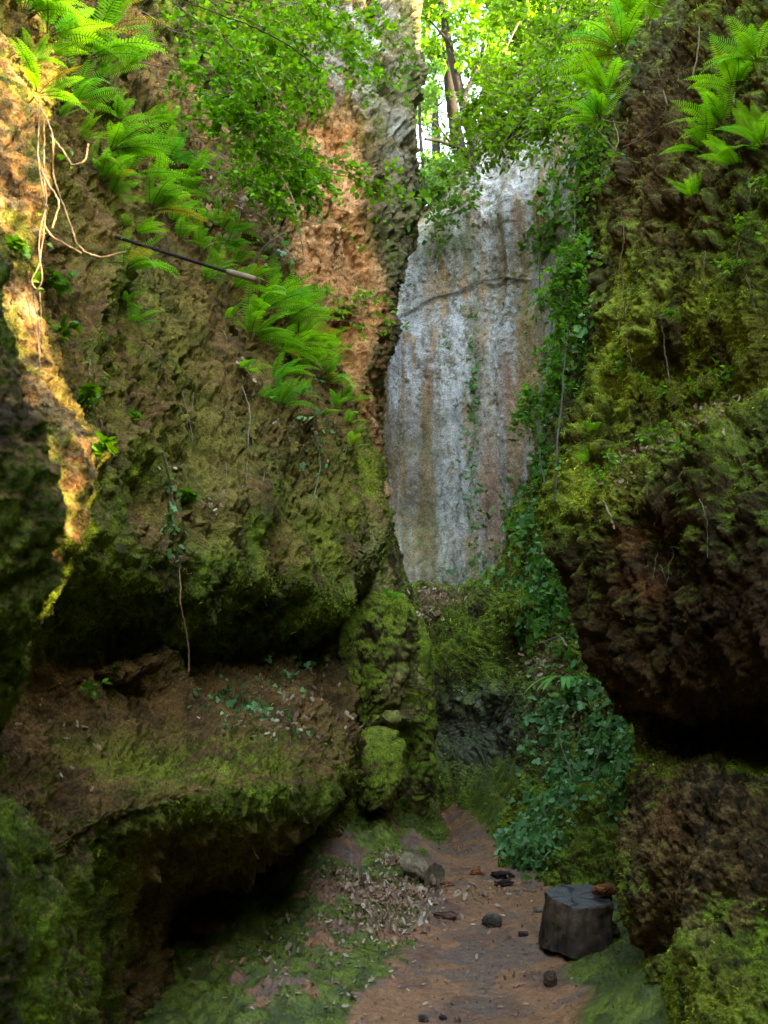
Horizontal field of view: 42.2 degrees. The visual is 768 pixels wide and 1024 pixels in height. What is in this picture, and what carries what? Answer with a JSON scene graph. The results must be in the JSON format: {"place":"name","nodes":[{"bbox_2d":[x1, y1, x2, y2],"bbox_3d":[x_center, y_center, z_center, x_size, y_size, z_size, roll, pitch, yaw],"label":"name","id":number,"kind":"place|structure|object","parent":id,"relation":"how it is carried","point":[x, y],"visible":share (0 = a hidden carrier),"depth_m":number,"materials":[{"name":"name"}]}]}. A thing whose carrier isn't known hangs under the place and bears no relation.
{"place":"outdoors","nodes":[
{"label":"outdoors","id":0,"kind":"place"},
{"bbox_2d":[0,0,392,1023],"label":"cliff","id":1,"kind":"structure","parent":0,"point":[198,862],"depth_m":6.63,"materials":[{"name":"stone"}]},
{"bbox_2d":[0,260,66,770],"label":"rock","id":2,"kind":"object","parent":1,"relation":"on","point":[31,420],"visible":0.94,"depth_m":3.03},
{"bbox_2d":[31,100,45,342],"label":"vine","id":3,"kind":"object","parent":1,"relation":"hanging from","point":[37,275],"visible":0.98,"depth_m":4.41,"materials":[{"name":"plant"}]},
{"bbox_2d":[21,29,72,65],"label":"fern","id":4,"kind":"object","parent":1,"relation":"on","point":[41,58],"visible":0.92,"depth_m":5.98,"materials":[{"name":"green plant"}]},
{"bbox_2d":[0,4,96,1023],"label":"moss","id":5,"kind":"object","parent":1,"relation":"attached to","point":[32,627],"visible":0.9,"depth_m":3.31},
{"bbox_2d":[0,4,97,646],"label":"rib","id":6,"kind":"object","parent":1,"relation":"attached to","point":[77,465],"visible":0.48,"depth_m":4.72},
{"bbox_2d":[5,234,31,258],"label":"leafy plant","id":7,"kind":"object","parent":6,"relation":"attached to","point":[16,243],"visible":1,"depth_m":4.65,"materials":[{"name":"green plant"}]},
{"bbox_2d":[8,37,93,116],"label":"fern","id":8,"kind":"object","parent":6,"relation":"on","point":[34,80],"visible":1,"depth_m":5.92,"materials":[{"name":"green plant"}]},
{"bbox_2d":[15,0,88,23],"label":"fern","id":9,"kind":"object","parent":1,"relation":"on","point":[35,5],"visible":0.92,"depth_m":5.99,"materials":[{"name":"green plant"}]},
{"bbox_2d":[32,258,77,295],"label":"leafy plant","id":10,"kind":"object","parent":1,"relation":"attached to","point":[55,283],"visible":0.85,"depth_m":5.84,"materials":[{"name":"green plant"}]},
{"bbox_2d":[43,314,86,343],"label":"leafy plant","id":11,"kind":"object","parent":1,"relation":"on","point":[64,330],"visible":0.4,"depth_m":5.50,"materials":[{"name":"green plant"}]},
{"bbox_2d":[38,13,97,57],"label":"fern","id":12,"kind":"object","parent":1,"relation":"on","point":[63,51],"visible":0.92,"depth_m":6.21,"materials":[{"name":"green plant"}]},
{"bbox_2d":[34,96,126,257],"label":"vine","id":13,"kind":"object","parent":1,"relation":"attached to","point":[110,255],"visible":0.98,"depth_m":4.53,"materials":[{"name":"plant"}]},
{"bbox_2d":[76,383,100,407],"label":"leafy plant","id":14,"kind":"object","parent":1,"relation":"on","point":[89,392],"visible":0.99,"depth_m":5.44,"materials":[{"name":"green plant"}]},
{"bbox_2d":[38,0,139,54],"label":"fern","id":15,"kind":"object","parent":1,"relation":"on","point":[71,29],"visible":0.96,"depth_m":6.13,"materials":[{"name":"green plant"}]},
{"bbox_2d":[63,37,124,118],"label":"fern","id":16,"kind":"object","parent":1,"relation":"on","point":[79,91],"visible":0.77,"depth_m":7.32,"materials":[{"name":"green plant"}]},
{"bbox_2d":[91,431,118,457],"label":"leafy plant","id":17,"kind":"object","parent":1,"relation":"attached to","point":[103,444],"visible":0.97,"depth_m":4.78,"materials":[{"name":"green plant"}]},
{"bbox_2d":[63,0,170,61],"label":"fern","id":18,"kind":"object","parent":1,"relation":"on","point":[115,45],"visible":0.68,"depth_m":7.62,"materials":[{"name":"green plant"}]},
{"bbox_2d":[92,147,141,185],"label":"fern","id":19,"kind":"object","parent":1,"relation":"on","point":[104,172],"visible":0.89,"depth_m":7.34,"materials":[{"name":"green plant"}]},
{"bbox_2d":[97,49,147,77],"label":"fern","id":20,"kind":"object","parent":1,"relation":"on","point":[101,65],"visible":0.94,"depth_m":7.91,"materials":[{"name":"green plant"}]},
{"bbox_2d":[108,164,143,202],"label":"fern","id":21,"kind":"object","parent":1,"relation":"on","point":[115,189],"visible":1,"depth_m":7.42,"materials":[{"name":"green plant"}]},
{"bbox_2d":[98,0,169,27],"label":"fern","id":22,"kind":"object","parent":1,"relation":"on","point":[124,3],"visible":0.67,"depth_m":8.30,"materials":[{"name":"green plant"}]},
{"bbox_2d":[112,87,155,123],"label":"fern","id":23,"kind":"object","parent":1,"relation":"on","point":[121,101],"visible":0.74,"depth_m":8.12,"materials":[{"name":"green plant"}]},
{"bbox_2d":[111,22,166,66],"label":"fern","id":24,"kind":"object","parent":1,"relation":"on","point":[137,60],"visible":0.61,"depth_m":9.47,"materials":[{"name":"green plant"}]},
{"bbox_2d":[121,214,169,234],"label":"fern","id":25,"kind":"object","parent":1,"relation":"on","point":[144,227],"visible":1,"depth_m":7.69,"materials":[{"name":"green plant"}]},
{"bbox_2d":[108,112,185,164],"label":"fern","id":26,"kind":"object","parent":1,"relation":"on","point":[129,146],"visible":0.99,"depth_m":7.68,"materials":[{"name":"green plant"}]},
{"bbox_2d":[117,228,179,281],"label":"fern","id":27,"kind":"object","parent":1,"relation":"on","point":[136,261],"visible":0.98,"depth_m":6.63,"materials":[{"name":"green plant"}]},
{"bbox_2d":[106,122,196,180],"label":"fern","id":28,"kind":"object","parent":1,"relation":"on","point":[155,171],"visible":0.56,"depth_m":7.94,"materials":[{"name":"green plant"}]},
{"bbox_2d":[144,172,209,222],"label":"fern","id":29,"kind":"object","parent":1,"relation":"on","point":[161,201],"visible":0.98,"depth_m":8.08,"materials":[{"name":"green plant"}]},
{"bbox_2d":[154,120,208,169],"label":"fern","id":30,"kind":"object","parent":1,"relation":"on","point":[179,144],"visible":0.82,"depth_m":9.68,"materials":[{"name":"green plant"}]},
{"bbox_2d":[115,235,257,281],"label":"branch","id":31,"kind":"object","parent":1,"relation":"attached to","point":[243,275],"visible":1,"depth_m":6.29,"materials":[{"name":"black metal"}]},
{"bbox_2d":[13,357,363,791],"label":"leaf litter","id":32,"kind":"object","parent":1,"relation":"on","point":[213,516],"visible":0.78,"depth_m":7.50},
{"bbox_2d":[174,157,215,201],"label":"fern","id":33,"kind":"object","parent":1,"relation":"on","point":[189,183],"visible":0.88,"depth_m":9.87,"materials":[{"name":"green plant"}]},
{"bbox_2d":[168,200,222,231],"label":"fern","id":34,"kind":"object","parent":1,"relation":"on","point":[175,217],"visible":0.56,"depth_m":9.23,"materials":[{"name":"green plant"}]},
{"bbox_2d":[6,3,394,1023],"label":"moss","id":35,"kind":"object","parent":1,"relation":"attached to","point":[300,591],"visible":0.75,"depth_m":7.06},
{"bbox_2d":[188,212,239,254],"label":"fern","id":36,"kind":"object","parent":1,"relation":"on","point":[200,235],"visible":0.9,"depth_m":9.29,"materials":[{"name":"green plant"}]},
{"bbox_2d":[200,167,263,251],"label":"leaf litter","id":37,"kind":"object","parent":1,"relation":"on","point":[245,211],"visible":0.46,"depth_m":11.17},
{"bbox_2d":[214,217,256,248],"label":"fern","id":38,"kind":"object","parent":1,"relation":"on","point":[241,241],"visible":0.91,"depth_m":10.11,"materials":[{"name":"green plant"}]},
{"bbox_2d":[213,195,265,243],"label":"fern","id":39,"kind":"object","parent":1,"relation":"on","point":[224,224],"visible":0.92,"depth_m":10.11,"materials":[{"name":"green plant"}]},
{"bbox_2d":[139,19,343,198],"bbox_3d":[-1.427,-4.151,9.911,2.189,1.907,1.274,3,-13,-14],"label":"shrub","id":40,"kind":"object","parent":1,"relation":"on","point":[216,113],"visible":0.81,"depth_m":9.91,"materials":[{"name":"green plant"}]},
{"bbox_2d":[190,149,301,231],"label":"shrub","id":41,"kind":"object","parent":1,"relation":"on","point":[259,182],"visible":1,"depth_m":9.74,"materials":[{"name":"green plant"}]},
{"bbox_2d":[159,234,333,562],"bbox_3d":[-1.012,-1.555,9.656,1.013,5.084,6.147,0,-12,0],"label":"ivy","id":42,"kind":"object","parent":1,"relation":"attached to","point":[302,464],"visible":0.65,"depth_m":9.60,"materials":[{"name":"green plant"}]},
{"bbox_2d":[232,263,284,303],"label":"fern","id":43,"kind":"object","parent":1,"relation":"on","point":[239,282],"visible":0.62,"depth_m":9.79,"materials":[{"name":"green plant"}]},
{"bbox_2d":[187,646,352,745],"bbox_3d":[-0.843,1.542,8.418,0.969,0.953,3.793,-2,-12,7],"label":"ivy","id":44,"kind":"object","parent":1,"relation":"on","point":[268,661],"visible":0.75,"depth_m":7.61,"materials":[{"name":"green plant"}]},
{"bbox_2d":[140,0,404,93],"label":"shrub","id":45,"kind":"object","parent":1,"relation":"on","point":[363,72],"visible":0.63,"depth_m":9.52,"materials":[{"name":"green plant"}]},
{"bbox_2d":[241,282,308,350],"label":"fern","id":46,"kind":"object","parent":1,"relation":"on","point":[251,326],"visible":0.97,"depth_m":9.57,"materials":[{"name":"green plant"}]},
{"bbox_2d":[210,107,346,232],"bbox_3d":[-1.174,-3.855,10.916,1.545,1.979,0.969,0,-12,0],"label":"shrub","id":47,"kind":"object","parent":1,"relation":"attached to","point":[296,186],"visible":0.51,"depth_m":10.75,"materials":[{"name":"green plant"}]},
{"bbox_2d":[160,0,400,123],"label":"shrub","id":48,"kind":"object","parent":1,"relation":"on","point":[265,14],"visible":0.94,"depth_m":8.89,"materials":[{"name":"green plant"}]},
{"bbox_2d":[259,271,324,311],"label":"fern","id":49,"kind":"object","parent":1,"relation":"on","point":[270,295],"visible":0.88,"depth_m":10.04,"materials":[{"name":"green plant"}]},
{"bbox_2d":[270,372,317,408],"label":"fern","id":50,"kind":"object","parent":1,"relation":"on","point":[289,395],"visible":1,"depth_m":9.13,"materials":[{"name":"green plant"}]},
{"bbox_2d":[270,350,319,388],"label":"fern","id":51,"kind":"object","parent":1,"relation":"on","point":[284,372],"visible":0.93,"depth_m":9.25,"materials":[{"name":"green plant"}]},
{"bbox_2d":[275,324,337,368],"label":"fern","id":52,"kind":"object","parent":1,"relation":"on","point":[296,347],"visible":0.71,"depth_m":10.45,"materials":[{"name":"green plant"}]},
{"bbox_2d":[277,268,340,324],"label":"fern","id":53,"kind":"object","parent":1,"relation":"on","point":[292,316],"visible":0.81,"depth_m":10.63,"materials":[{"name":"green plant"}]},
{"bbox_2d":[284,305,345,348],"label":"fern","id":54,"kind":"object","parent":1,"relation":"on","point":[298,328],"visible":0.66,"depth_m":11.04,"materials":[{"name":"green plant"}]},
{"bbox_2d":[323,351,358,385],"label":"fern","id":55,"kind":"object","parent":1,"relation":"on","point":[330,374],"visible":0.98,"depth_m":11.92,"materials":[{"name":"green plant"}]},
{"bbox_2d":[280,140,423,206],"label":"shrub","id":56,"kind":"object","parent":1,"relation":"on","point":[378,184],"visible":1,"depth_m":9.14,"materials":[{"name":"green plant"}]},
{"bbox_2d":[301,260,424,349],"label":"shrub","id":57,"kind":"object","parent":1,"relation":"attached to","point":[366,293],"visible":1,"depth_m":9.49,"materials":[{"name":"green plant"}]},
{"bbox_2d":[352,0,433,110],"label":"shrub","id":58,"kind":"object","parent":1,"relation":"attached to","point":[410,86],"visible":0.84,"depth_m":11.14,"materials":[{"name":"green plant"}]},
{"bbox_2d":[131,0,429,500],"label":"buttress","id":59,"kind":"structure","parent":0,"point":[381,130],"depth_m":14.24,"materials":[{"name":"stone"}]},
{"bbox_2d":[133,756,673,1023],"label":"ground","id":60,"kind":"structure","parent":0,"point":[389,989],"depth_m":6.54,"materials":[{"name":"soil"}]},
{"bbox_2d":[0,792,73,1023],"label":"rock","id":61,"kind":"object","parent":60,"relation":"on","point":[46,877],"visible":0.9,"depth_m":3.40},
{"bbox_2d":[270,842,453,953],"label":"leaf litter","id":62,"kind":"object","parent":60,"relation":"on","point":[419,890],"visible":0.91,"depth_m":7.85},
{"bbox_2d":[169,803,584,1023],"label":"grit","id":63,"kind":"object","parent":60,"relation":"on","point":[380,1007],"visible":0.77,"depth_m":6.49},
{"bbox_2d":[354,725,407,811],"bbox_3d":[-0.110,2.627,10.219,0.716,0.858,0.800,0,-12,0],"label":"rounded boulder","id":64,"kind":"object","parent":60,"relation":"on","point":[379,769],"visible":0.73,"depth_m":9.92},
{"bbox_2d":[361,499,431,820],"bbox_3d":[-0.239,2.127,13.162,1.703,5.086,5.559,0,-12,0],"label":"boulder stack","id":65,"kind":"object","parent":60,"relation":"on","point":[413,710],"visible":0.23,"depth_m":10.88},
{"bbox_2d":[337,588,420,726],"bbox_3d":[-0.088,1.578,10.744,0.992,1.524,1.006,0,-12,0],"label":"mossy boulder","id":66,"kind":"object","parent":65,"relation":"on","point":[396,667],"visible":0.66,"depth_m":10.39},
{"bbox_2d":[176,847,619,1021],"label":"scattered leaves","id":67,"kind":"object","parent":60,"relation":"on","point":[370,887],"visible":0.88,"depth_m":6.78,"materials":[{"name":"brown plant"}]},
{"bbox_2d":[138,753,671,1023],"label":"moss","id":68,"kind":"object","parent":60,"relation":"on","point":[424,832],"visible":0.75,"depth_m":6.96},
{"bbox_2d":[399,852,444,889],"bbox_3d":[0.318,3.044,8.417,0.417,0.310,0.246,-9,-15,37],"label":"rock","id":69,"kind":"object","parent":60,"relation":"on","point":[412,866],"visible":0.98,"depth_m":8.39,"materials":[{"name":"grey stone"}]},
{"bbox_2d":[408,613,439,816],"bbox_3d":[0.299,2.383,11.682,0.680,2.411,1.003,0,-12,0],"label":"slanting boulder","id":70,"kind":"object","parent":60,"relation":"on","point":[422,787],"visible":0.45,"depth_m":11.28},
{"bbox_2d":[392,2,658,1022],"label":"undergrowth","id":71,"kind":"object","parent":60,"relation":"on","point":[570,160],"visible":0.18,"depth_m":14.42,"materials":[{"name":"green plant"}]},
{"bbox_2d":[538,884,613,957],"bbox_3d":[1.306,2.744,6.718,0.489,0.367,0.626,1,-12,-4],"label":"wooden block","id":72,"kind":"object","parent":60,"relation":"on","point":[576,920],"depth_m":6.55,"materials":[{"name":"grey wood"}]},
{"bbox_2d":[534,0,767,1023],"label":"rock wall","id":73,"kind":"structure","parent":60,"relation":"on","point":[661,691],"depth_m":5.80,"materials":[{"name":"stone"}]},
{"bbox_2d":[549,313,571,502],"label":"vine","id":74,"kind":"object","parent":73,"relation":"attached to","point":[563,368],"visible":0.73,"depth_m":7.46,"materials":[{"name":"plant"}]},
{"bbox_2d":[551,74,631,130],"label":"fern","id":75,"kind":"object","parent":73,"relation":"on","point":[597,103],"visible":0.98,"depth_m":8.43,"materials":[{"name":"green plant"}]},
{"bbox_2d":[553,46,631,93],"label":"fern","id":76,"kind":"object","parent":73,"relation":"on","point":[598,81],"visible":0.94,"depth_m":8.56,"materials":[{"name":"green plant"}]},
{"bbox_2d":[553,0,647,76],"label":"fern","id":77,"kind":"object","parent":73,"relation":"on","point":[625,33],"visible":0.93,"depth_m":8.89,"materials":[{"name":"green plant"}]},
{"bbox_2d":[582,0,667,28],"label":"fern","id":78,"kind":"object","parent":73,"relation":"on","point":[651,10],"visible":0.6,"depth_m":9.08,"materials":[{"name":"green plant"}]},
{"bbox_2d":[532,0,767,1023],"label":"moss","id":79,"kind":"object","parent":73,"relation":"on","point":[645,484],"visible":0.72,"depth_m":6.17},
{"bbox_2d":[596,389,746,490],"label":"leaf litter","id":80,"kind":"object","parent":73,"relation":"on","point":[694,407],"visible":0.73,"depth_m":5.99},
{"bbox_2d":[663,170,701,199],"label":"fern","id":81,"kind":"object","parent":73,"relation":"on","point":[690,191],"visible":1,"depth_m":6.42,"materials":[{"name":"green plant"}]},
{"bbox_2d":[657,99,714,155],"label":"fern","id":82,"kind":"object","parent":73,"relation":"on","point":[701,131],"visible":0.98,"depth_m":6.71,"materials":[{"name":"green plant"}]},
{"bbox_2d":[661,67,736,139],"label":"fern","id":83,"kind":"object","parent":73,"relation":"on","point":[717,112],"visible":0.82,"depth_m":6.65,"materials":[{"name":"green plant"}]},
{"bbox_2d":[684,32,766,90],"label":"fern","id":84,"kind":"object","parent":73,"relation":"on","point":[728,68],"visible":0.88,"depth_m":6.73,"materials":[{"name":"green plant"}]},
{"bbox_2d":[696,134,764,168],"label":"fern","id":85,"kind":"object","parent":73,"relation":"on","point":[726,155],"visible":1,"depth_m":6.18,"materials":[{"name":"green plant"}]},
{"bbox_2d":[698,15,767,75],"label":"fern","id":86,"kind":"object","parent":73,"relation":"on","point":[753,48],"visible":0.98,"depth_m":6.47,"materials":[{"name":"green plant"}]},
{"bbox_2d":[711,99,767,159],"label":"fern","id":87,"kind":"object","parent":73,"relation":"on","point":[760,130],"visible":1,"depth_m":5.96,"materials":[{"name":"green plant"}]},
{"bbox_2d":[416,2,514,168],"label":"sky","id":88,"kind":"structure","parent":0,"point":[424,135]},
{"bbox_2d":[383,67,587,586],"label":"back cliff","id":89,"kind":"structure","parent":0,"point":[426,439],"depth_m":19.02,"materials":[{"name":"stone"}]},
{"bbox_2d":[415,59,444,200],"bbox_3d":[0.966,-8.403,22.166,0.804,3.641,1.624,0,-12,0],"label":"tree","id":90,"kind":"object","parent":89,"relation":"on","point":[433,90],"visible":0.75,"depth_m":21.83,"materials":[{"name":"green plant"}]},
{"bbox_2d":[416,0,467,164],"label":"tree","id":91,"kind":"object","parent":89,"relation":"on","point":[442,65],"visible":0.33,"depth_m":22.95,"materials":[{"name":"green plant"}]},
{"bbox_2d":[424,113,476,183],"bbox_3d":[1.184,-7.362,20.343,1.412,1.085,0.911,7,-14,-30],"label":"tree","id":92,"kind":"object","parent":89,"relation":"on","point":[441,174],"visible":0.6,"depth_m":20.35,"materials":[{"name":"green plant"}]},
{"bbox_2d":[421,147,483,273],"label":"shrub","id":93,"kind":"object","parent":89,"relation":"on","point":[463,179],"visible":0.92,"depth_m":19.32,"materials":[{"name":"green plant"}]},
{"bbox_2d":[419,0,530,165],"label":"tree","id":94,"kind":"object","parent":89,"relation":"on","point":[429,13],"visible":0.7,"depth_m":21.77,"materials":[{"name":"green plant"}]},
{"bbox_2d":[416,305,542,596],"bbox_3d":[1.582,-2.341,13.271,1.998,7.580,12.064,0,-12,0],"label":"ivy","id":95,"kind":"object","parent":89,"relation":"attached to","point":[513,500],"visible":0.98,"depth_m":18.40,"materials":[{"name":"green plant"}]},
{"bbox_2d":[534,218,548,493],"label":"vine","id":96,"kind":"object","parent":89,"relation":"attached to","point":[538,433],"visible":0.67,"depth_m":12.98,"materials":[{"name":"plant"}]},
{"bbox_2d":[419,1,663,211],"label":"back hill","id":97,"kind":"structure","parent":0,"point":[433,199],"depth_m":23.81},
{"bbox_2d":[416,73,476,165],"bbox_3d":[2.376,-13.805,36.203,2.304,4.388,3.671,-10,-16,39],"label":"tree","id":98,"kind":"object","parent":97,"relation":"on","point":[436,145],"visible":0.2,"depth_m":35.64,"materials":[{"name":"green plant"}]},
{"bbox_2d":[473,0,584,98],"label":"tree","id":99,"kind":"object","parent":97,"relation":"on","point":[514,38],"visible":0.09,"depth_m":24.83,"materials":[{"name":"green plant"}]},
{"bbox_2d":[410,0,685,886],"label":"bank","id":100,"kind":"structure","parent":0,"point":[656,47],"depth_m":13.50,"materials":[{"name":"plant"}]},
{"bbox_2d":[335,0,682,886],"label":"moss","id":101,"kind":"object","parent":100,"relation":"on","point":[467,622],"visible":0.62,"depth_m":13.80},
{"bbox_2d":[400,580,620,762],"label":"leaf litter","id":102,"kind":"object","parent":100,"relation":"on","point":[549,668],"visible":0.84,"depth_m":12.26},
{"bbox_2d":[431,0,595,182],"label":"shrub","id":103,"kind":"object","parent":100,"relation":"on","point":[495,132],"visible":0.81,"depth_m":17.21,"materials":[{"name":"green plant"}]},
{"bbox_2d":[497,130,597,702],"bbox_3d":[2.722,-2.881,15.329,2.081,11.612,7.995,0,-12,0],"label":"ivy","id":104,"kind":"object","parent":100,"relation":"attached to","point":[547,590],"visible":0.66,"depth_m":13.81,"materials":[{"name":"green plant"}]},
{"bbox_2d":[467,634,635,880],"bbox_3d":[1.586,2.515,11.259,1.554,2.580,5.667,0,-12,0],"label":"ivy","id":105,"kind":"object","parent":100,"relation":"on","point":[520,848],"visible":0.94,"depth_m":9.37,"materials":[{"name":"green plant"}]},
{"bbox_2d":[463,0,639,168],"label":"shrub","id":106,"kind":"object","parent":100,"relation":"on","point":[541,25],"visible":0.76,"depth_m":13.91,"materials":[{"name":"green plant"}]},
{"bbox_2d":[507,210,602,445],"bbox_3d":[1.884,-2.143,11.419,1.266,2.770,0.856,-8,-15,34],"label":"ivy","id":107,"kind":"object","parent":100,"relation":"on","point":[570,274],"visible":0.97,"depth_m":11.33,"materials":[{"name":"green plant"}]},
{"bbox_2d":[544,96,627,219],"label":"shrub","id":108,"kind":"object","parent":100,"relation":"on","point":[562,109],"visible":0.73,"depth_m":10.26,"materials":[{"name":"green plant"}]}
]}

